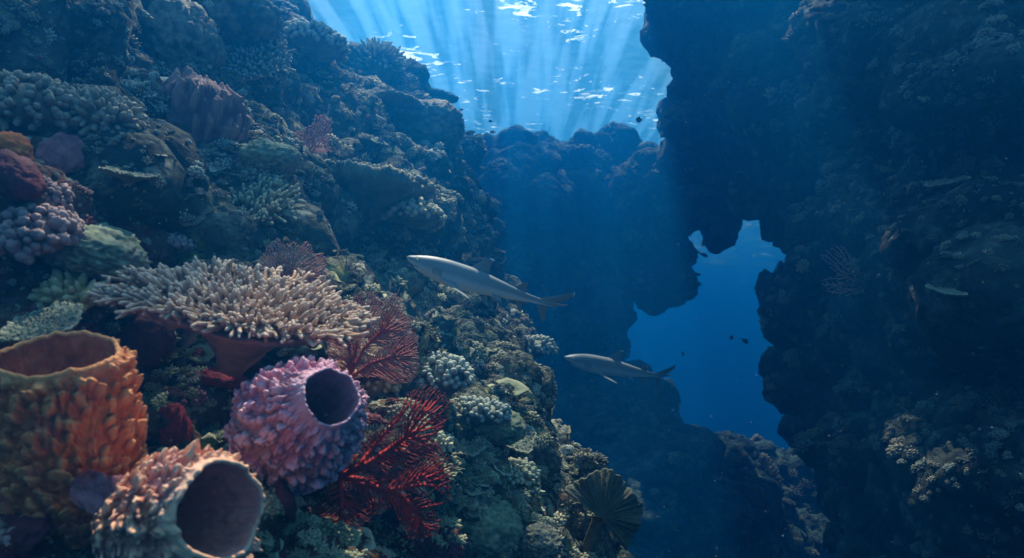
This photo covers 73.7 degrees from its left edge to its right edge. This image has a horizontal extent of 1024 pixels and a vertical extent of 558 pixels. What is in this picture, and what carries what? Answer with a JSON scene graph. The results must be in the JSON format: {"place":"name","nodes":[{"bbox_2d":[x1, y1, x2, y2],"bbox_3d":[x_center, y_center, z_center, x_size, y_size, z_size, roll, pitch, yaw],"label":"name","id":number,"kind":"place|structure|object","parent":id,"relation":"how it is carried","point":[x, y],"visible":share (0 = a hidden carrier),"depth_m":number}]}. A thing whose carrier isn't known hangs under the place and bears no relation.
{"place":"outdoors","nodes":[
{"label":"outdoors","id":0,"kind":"place"},
{"bbox_2d":[0,135,468,557],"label":"reef foreground rock","id":1,"kind":"object","parent":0,"point":[163,254],"visible":0.06,"depth_m":2.18},
{"bbox_2d":[0,131,33,160],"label":"encrusting sponge","id":2,"kind":"object","parent":1,"relation":"on","point":[19,144],"visible":0.52,"depth_m":2.16},
{"bbox_2d":[0,149,47,202],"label":"encrusting sponge","id":3,"kind":"object","parent":1,"relation":"on","point":[22,179],"visible":1,"depth_m":1.94},
{"bbox_2d":[0,510,51,553],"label":"encrusting sponge","id":4,"kind":"object","parent":1,"relation":"on","point":[27,534],"visible":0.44,"depth_m":1.52},
{"bbox_2d":[0,301,83,344],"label":"plate coral","id":5,"kind":"object","parent":1,"relation":"on","point":[65,317],"visible":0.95,"depth_m":1.81},
{"bbox_2d":[0,201,86,265],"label":"cauliflower coral","id":6,"kind":"object","parent":1,"relation":"on","point":[29,231],"visible":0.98,"depth_m":1.94},
{"bbox_2d":[35,132,84,173],"bbox_3d":[-1.545,-0.431,2.353,0.061,0.168,0.194,-3,-7,23],"label":"encrusting sponge","id":7,"kind":"object","parent":1,"relation":"on","point":[60,150],"visible":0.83,"depth_m":2.34},
{"bbox_2d":[27,268,108,313],"bbox_3d":[-1.330,0.043,2.062,0.218,0.151,0.237,5,-8,-41],"label":"finger coral","id":8,"kind":"object","parent":1,"relation":"on","point":[73,288],"visible":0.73,"depth_m":2.00},
{"bbox_2d":[0,330,148,551],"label":"barrel sponge","id":9,"kind":"object","parent":1,"relation":"on","point":[72,406],"visible":0.91,"depth_m":1.55},
{"bbox_2d":[38,222,152,281],"bbox_3d":[-1.333,-0.091,2.186,0.301,0.207,0.350,0,-6,0],"label":"brain coral","id":10,"kind":"object","parent":1,"relation":"on","point":[104,248],"visible":0.69,"depth_m":2.09},
{"bbox_2d":[70,469,123,514],"bbox_3d":[-0.900,0.472,1.505,0.149,0.103,0.040,-1,-6,9],"label":"leaf sponge","id":11,"kind":"object","parent":1,"relation":"on","point":[90,490],"visible":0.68,"depth_m":1.51},
{"bbox_2d":[115,313,175,369],"bbox_3d":[-1.207,0.204,2.249,0.182,0.203,0.083,2,-6,-21],"label":"encrusting sponge","id":12,"kind":"object","parent":1,"relation":"on","point":[148,339],"visible":0.68,"depth_m":2.23},
{"bbox_2d":[158,403,193,447],"bbox_3d":[-1.004,0.445,2.030,0.068,0.150,0.134,-2,-6,16],"label":"encrusting sponge","id":13,"kind":"object","parent":1,"relation":"on","point":[177,429],"visible":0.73,"depth_m":2.02},
{"bbox_2d":[164,209,187,221],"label":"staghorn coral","id":14,"kind":"object","parent":1,"relation":"on","point":[180,216],"visible":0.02,"depth_m":2.66},
{"bbox_2d":[90,439,265,557],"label":"barrel sponge","id":15,"kind":"object","parent":1,"relation":"on","point":[192,500],"visible":1,"depth_m":1.44},
{"bbox_2d":[184,437,218,450],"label":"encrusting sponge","id":16,"kind":"object","parent":1,"relation":"on","point":[212,442],"visible":0.3,"depth_m":1.98},
{"bbox_2d":[197,365,247,389],"bbox_3d":[-1.009,0.338,2.346,0.175,0.083,0.186,0,-6,0],"label":"encrusting sponge","id":17,"kind":"object","parent":1,"relation":"on","point":[212,375],"visible":0.63,"depth_m":2.29},
{"bbox_2d":[88,256,380,376],"bbox_3d":[-0.814,0.104,2.110,0.807,0.402,0.526,0,-6,0],"label":"table coral","id":18,"kind":"object","parent":1,"relation":"on","point":[271,311],"visible":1,"depth_m":2.05},
{"bbox_2d":[0,164,474,557],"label":"coral growth","id":19,"kind":"object","parent":1,"relation":"on","point":[61,193],"visible":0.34,"depth_m":2.21},
{"bbox_2d":[384,403,411,419],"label":"cauliflower coral","id":20,"kind":"object","parent":19,"relation":"on","point":[391,413],"visible":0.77,"depth_m":2.40},
{"bbox_2d":[246,359,263,373],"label":"encrusting sponge","id":21,"kind":"object","parent":1,"relation":"on","point":[256,367],"visible":0.27,"depth_m":2.46},
{"bbox_2d":[275,479,297,522],"bbox_3d":[-0.592,0.581,1.785,0.064,0.114,0.109,0,-6,0],"label":"encrusting sponge","id":22,"kind":"object","parent":1,"relation":"on","point":[284,493],"visible":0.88,"depth_m":1.75},
{"bbox_2d":[223,354,369,497],"bbox_3d":[-0.585,0.411,1.905,0.373,0.399,0.501,5,-8,-42],"label":"barrel sponge","id":23,"kind":"object","parent":1,"relation":"on","point":[296,425],"visible":0.97,"depth_m":1.78},
{"bbox_2d":[320,385,454,539],"bbox_3d":[-0.365,0.564,2.009,0.394,0.496,0.089,1,-6,-5],"label":"sea fan","id":24,"kind":"object","parent":1,"relation":"on","point":[360,482],"visible":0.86,"depth_m":2.00},
{"bbox_2d":[430,431,455,452],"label":"cauliflower coral","id":25,"kind":"object","parent":1,"relation":"on","point":[443,441],"visible":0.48,"depth_m":2.52},
{"bbox_2d":[0,0,632,557],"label":"reef slope","id":26,"kind":"structure","parent":0,"point":[222,238],"depth_m":3.20},
{"bbox_2d":[0,69,80,132],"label":"finger coral","id":27,"kind":"object","parent":26,"relation":"on","point":[32,101],"visible":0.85,"depth_m":2.36},
{"bbox_2d":[66,85,150,135],"bbox_3d":[-1.534,-0.609,2.556,0.344,0.257,0.312,0,-6,0],"label":"finger coral","id":28,"kind":"object","parent":26,"relation":"on","point":[95,108],"visible":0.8,"depth_m":2.47},
{"bbox_2d":[98,165,159,183],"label":"plate coral","id":29,"kind":"object","parent":26,"relation":"on","point":[127,176],"visible":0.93,"depth_m":2.33},
{"bbox_2d":[167,232,196,253],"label":"cauliflower coral","id":30,"kind":"object","parent":26,"relation":"on","point":[181,243],"visible":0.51,"depth_m":2.67},
{"bbox_2d":[138,0,227,69],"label":"boulder coral","id":31,"kind":"object","parent":26,"relation":"on","point":[174,31],"visible":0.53,"depth_m":3.79},
{"bbox_2d":[163,65,250,143],"bbox_3d":[-1.484,-0.752,3.230,0.436,0.476,0.456,0,-6,0],"label":"barrel sponge","id":32,"kind":"object","parent":26,"relation":"on","point":[205,109],"visible":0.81,"depth_m":3.08},
{"bbox_2d":[206,0,283,47],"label":"boulder coral","id":33,"kind":"object","parent":26,"relation":"on","point":[246,23],"visible":0.8,"depth_m":4.25},
{"bbox_2d":[223,39,295,80],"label":"staghorn coral","id":34,"kind":"object","parent":26,"relation":"on","point":[254,62],"visible":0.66,"depth_m":4.32},
{"bbox_2d":[227,172,306,225],"bbox_3d":[-1.182,-0.335,2.938,0.630,0.377,0.399,0,-6,0],"label":"staghorn coral","id":35,"kind":"object","parent":26,"relation":"on","point":[267,205],"visible":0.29,"depth_m":2.93},
{"bbox_2d":[237,137,303,179],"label":"boulder coral","id":36,"kind":"object","parent":26,"relation":"on","point":[269,155],"visible":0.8,"depth_m":3.09},
{"bbox_2d":[259,239,326,282],"bbox_3d":[-0.822,-0.049,2.573,0.254,0.220,0.044,1,-6,-7],"label":"sea fan","id":37,"kind":"object","parent":26,"relation":"on","point":[293,263],"visible":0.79,"depth_m":2.58},
{"bbox_2d":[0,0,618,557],"bbox_3d":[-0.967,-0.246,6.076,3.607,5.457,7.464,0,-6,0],"label":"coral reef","id":38,"kind":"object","parent":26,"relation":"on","point":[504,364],"visible":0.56,"depth_m":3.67},
{"bbox_2d":[502,457,540,487],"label":"cauliflower coral","id":39,"kind":"object","parent":38,"relation":"on","point":[525,472],"visible":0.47,"depth_m":3.16},
{"bbox_2d":[294,115,331,153],"bbox_3d":[-1.357,-0.957,4.607,0.304,0.317,0.073,0,-6,0],"label":"sea fan","id":40,"kind":"object","parent":26,"relation":"on","point":[313,140],"visible":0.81,"depth_m":4.59},
{"bbox_2d":[283,18,351,63],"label":"bushy coral","id":41,"kind":"object","parent":26,"relation":"on","point":[321,42],"visible":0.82,"depth_m":5.72},
{"bbox_2d":[326,292,418,384],"bbox_3d":[-0.487,0.208,2.408,0.326,0.328,0.040,0,-6,-4],"label":"sea fan","id":42,"kind":"object","parent":26,"relation":"on","point":[351,365],"visible":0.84,"depth_m":2.40},
{"bbox_2d":[324,159,435,234],"bbox_3d":[-0.992,-0.520,4.657,0.923,0.511,1.083,0,-6,0],"label":"plate coral","id":43,"kind":"object","parent":26,"relation":"on","point":[374,191],"visible":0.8,"depth_m":4.30},
{"bbox_2d":[359,370,401,399],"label":"cauliflower coral","id":44,"kind":"object","parent":26,"relation":"on","point":[374,388],"visible":0.32,"depth_m":2.58},
{"bbox_2d":[353,36,410,84],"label":"spiky coral","id":45,"kind":"object","parent":26,"relation":"on","point":[386,63],"visible":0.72,"depth_m":7.37},
{"bbox_2d":[373,89,424,117],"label":"plate coral","id":46,"kind":"object","parent":26,"relation":"on","point":[389,98],"visible":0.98,"depth_m":6.14},
{"bbox_2d":[380,197,447,231],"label":"cauliflower coral","id":47,"kind":"object","parent":26,"relation":"on","point":[420,213],"visible":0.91,"depth_m":4.54},
{"bbox_2d":[401,99,465,148],"bbox_3d":[-0.869,-1.481,6.678,0.822,0.566,0.659,0,-6,0],"label":"boulder coral","id":48,"kind":"object","parent":26,"relation":"on","point":[442,121],"visible":0.5,"depth_m":6.43},
{"bbox_2d":[426,87,458,103],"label":"plate coral","id":49,"kind":"object","parent":26,"relation":"on","point":[448,96],"visible":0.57,"depth_m":8.37},
{"bbox_2d":[419,351,474,395],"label":"cauliflower coral","id":50,"kind":"object","parent":26,"relation":"on","point":[451,374],"visible":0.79,"depth_m":2.73},
{"bbox_2d":[455,439,484,458],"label":"plate coral","id":51,"kind":"object","parent":26,"relation":"on","point":[473,449],"visible":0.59,"depth_m":2.92},
{"bbox_2d":[451,395,511,425],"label":"cauliflower coral","id":52,"kind":"object","parent":26,"relation":"on","point":[480,410],"visible":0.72,"depth_m":2.99},
{"bbox_2d":[461,499,523,555],"bbox_3d":[-0.121,1.060,2.923,0.346,0.256,0.323,0,-6,0],"label":"brain coral","id":53,"kind":"object","parent":26,"relation":"on","point":[494,531],"visible":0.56,"depth_m":2.81},
{"bbox_2d":[478,410,526,445],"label":"brain coral","id":54,"kind":"object","parent":26,"relation":"on","point":[505,432],"visible":0.49,"depth_m":3.02},
{"bbox_2d":[505,424,536,455],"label":"plate coral","id":55,"kind":"object","parent":26,"relation":"on","point":[525,445],"visible":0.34,"depth_m":3.40},
{"bbox_2d":[525,390,532,399],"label":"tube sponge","id":56,"kind":"object","parent":26,"relation":"on","point":[529,394],"visible":0.56,"depth_m":3.87},
{"bbox_2d":[518,522,563,557],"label":"brain coral","id":57,"kind":"object","parent":26,"relation":"on","point":[541,540],"visible":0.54,"depth_m":2.93},
{"bbox_2d":[527,334,558,358],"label":"cauliflower coral","id":58,"kind":"object","parent":26,"relation":"on","point":[541,346],"visible":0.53,"depth_m":6.33},
{"bbox_2d":[564,468,642,553],"bbox_3d":[0.472,1.280,3.550,0.411,0.600,0.241,0,-6,0],"label":"ruffled fan","id":59,"kind":"object","parent":26,"relation":"on","point":[609,498],"visible":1,"depth_m":3.47},
{"bbox_2d":[406,255,574,320],"bbox_3d":[-0.118,0.055,3.937,0.972,0.376,0.342,0,-6,0],"label":"reef shark","id":60,"kind":"object","parent":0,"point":[477,278],"visible":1,"depth_m":3.89},
{"bbox_2d":[490,196,501,211],"bbox_3d":[-0.193,-0.881,7.996,0.170,0.188,0.063,0,-6,0],"label":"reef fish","id":61,"kind":"object","parent":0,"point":[492,198],"visible":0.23,"depth_m":8.00},
{"bbox_2d":[0,1,1020,556],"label":"drifting specks","id":62,"kind":"object","parent":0,"point":[710,249],"visible":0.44,"depth_m":2.63},
{"bbox_2d":[308,0,785,329],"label":"water surface","id":63,"kind":"object","parent":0,"point":[633,61],"visible":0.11,"depth_m":21.30},
{"bbox_2d":[308,0,789,449],"label":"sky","id":64,"kind":"structure","parent":0,"point":[705,378]},
{"bbox_2d":[564,350,674,387],"bbox_3d":[1.049,0.865,6.524,1.121,0.373,0.386,0,-6,0],"label":"reef shark","id":65,"kind":"object","parent":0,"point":[612,365],"visible":1,"depth_m":6.46},
{"bbox_2d":[474,123,836,557],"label":"reef ridge","id":66,"kind":"structure","parent":0,"point":[545,250],"depth_m":12.66},
{"bbox_2d":[483,0,1023,557],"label":"wall coral growth","id":67,"kind":"object","parent":66,"relation":"on","point":[993,120],"depth_m":6.45},
{"bbox_2d":[696,251,707,256],"bbox_3d":[3.342,-0.445,12.002,0.195,0.130,0.022,-1,-6,10],"label":"reef fish","id":68,"kind":"object","parent":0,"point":[703,254],"visible":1,"depth_m":11.99},
{"bbox_2d":[604,0,1023,557],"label":"reef wall","id":69,"kind":"structure","parent":0,"point":[950,334],"depth_m":5.86},
{"bbox_2d":[820,245,864,295],"bbox_3d":[2.707,-0.064,5.513,0.442,0.414,0.110,0,-6,0],"label":"sea fan","id":70,"kind":"object","parent":69,"relation":"attached to","point":[844,275],"visible":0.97,"depth_m":5.52},
{"bbox_2d":[924,283,967,296],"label":"plate coral","id":71,"kind":"object","parent":69,"relation":"attached to","point":[948,292],"visible":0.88,"depth_m":3.53},
{"bbox_2d":[924,175,972,188],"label":"plate coral","id":72,"kind":"object","parent":69,"relation":"attached to","point":[948,182],"visible":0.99,"depth_m":4.54}
]}

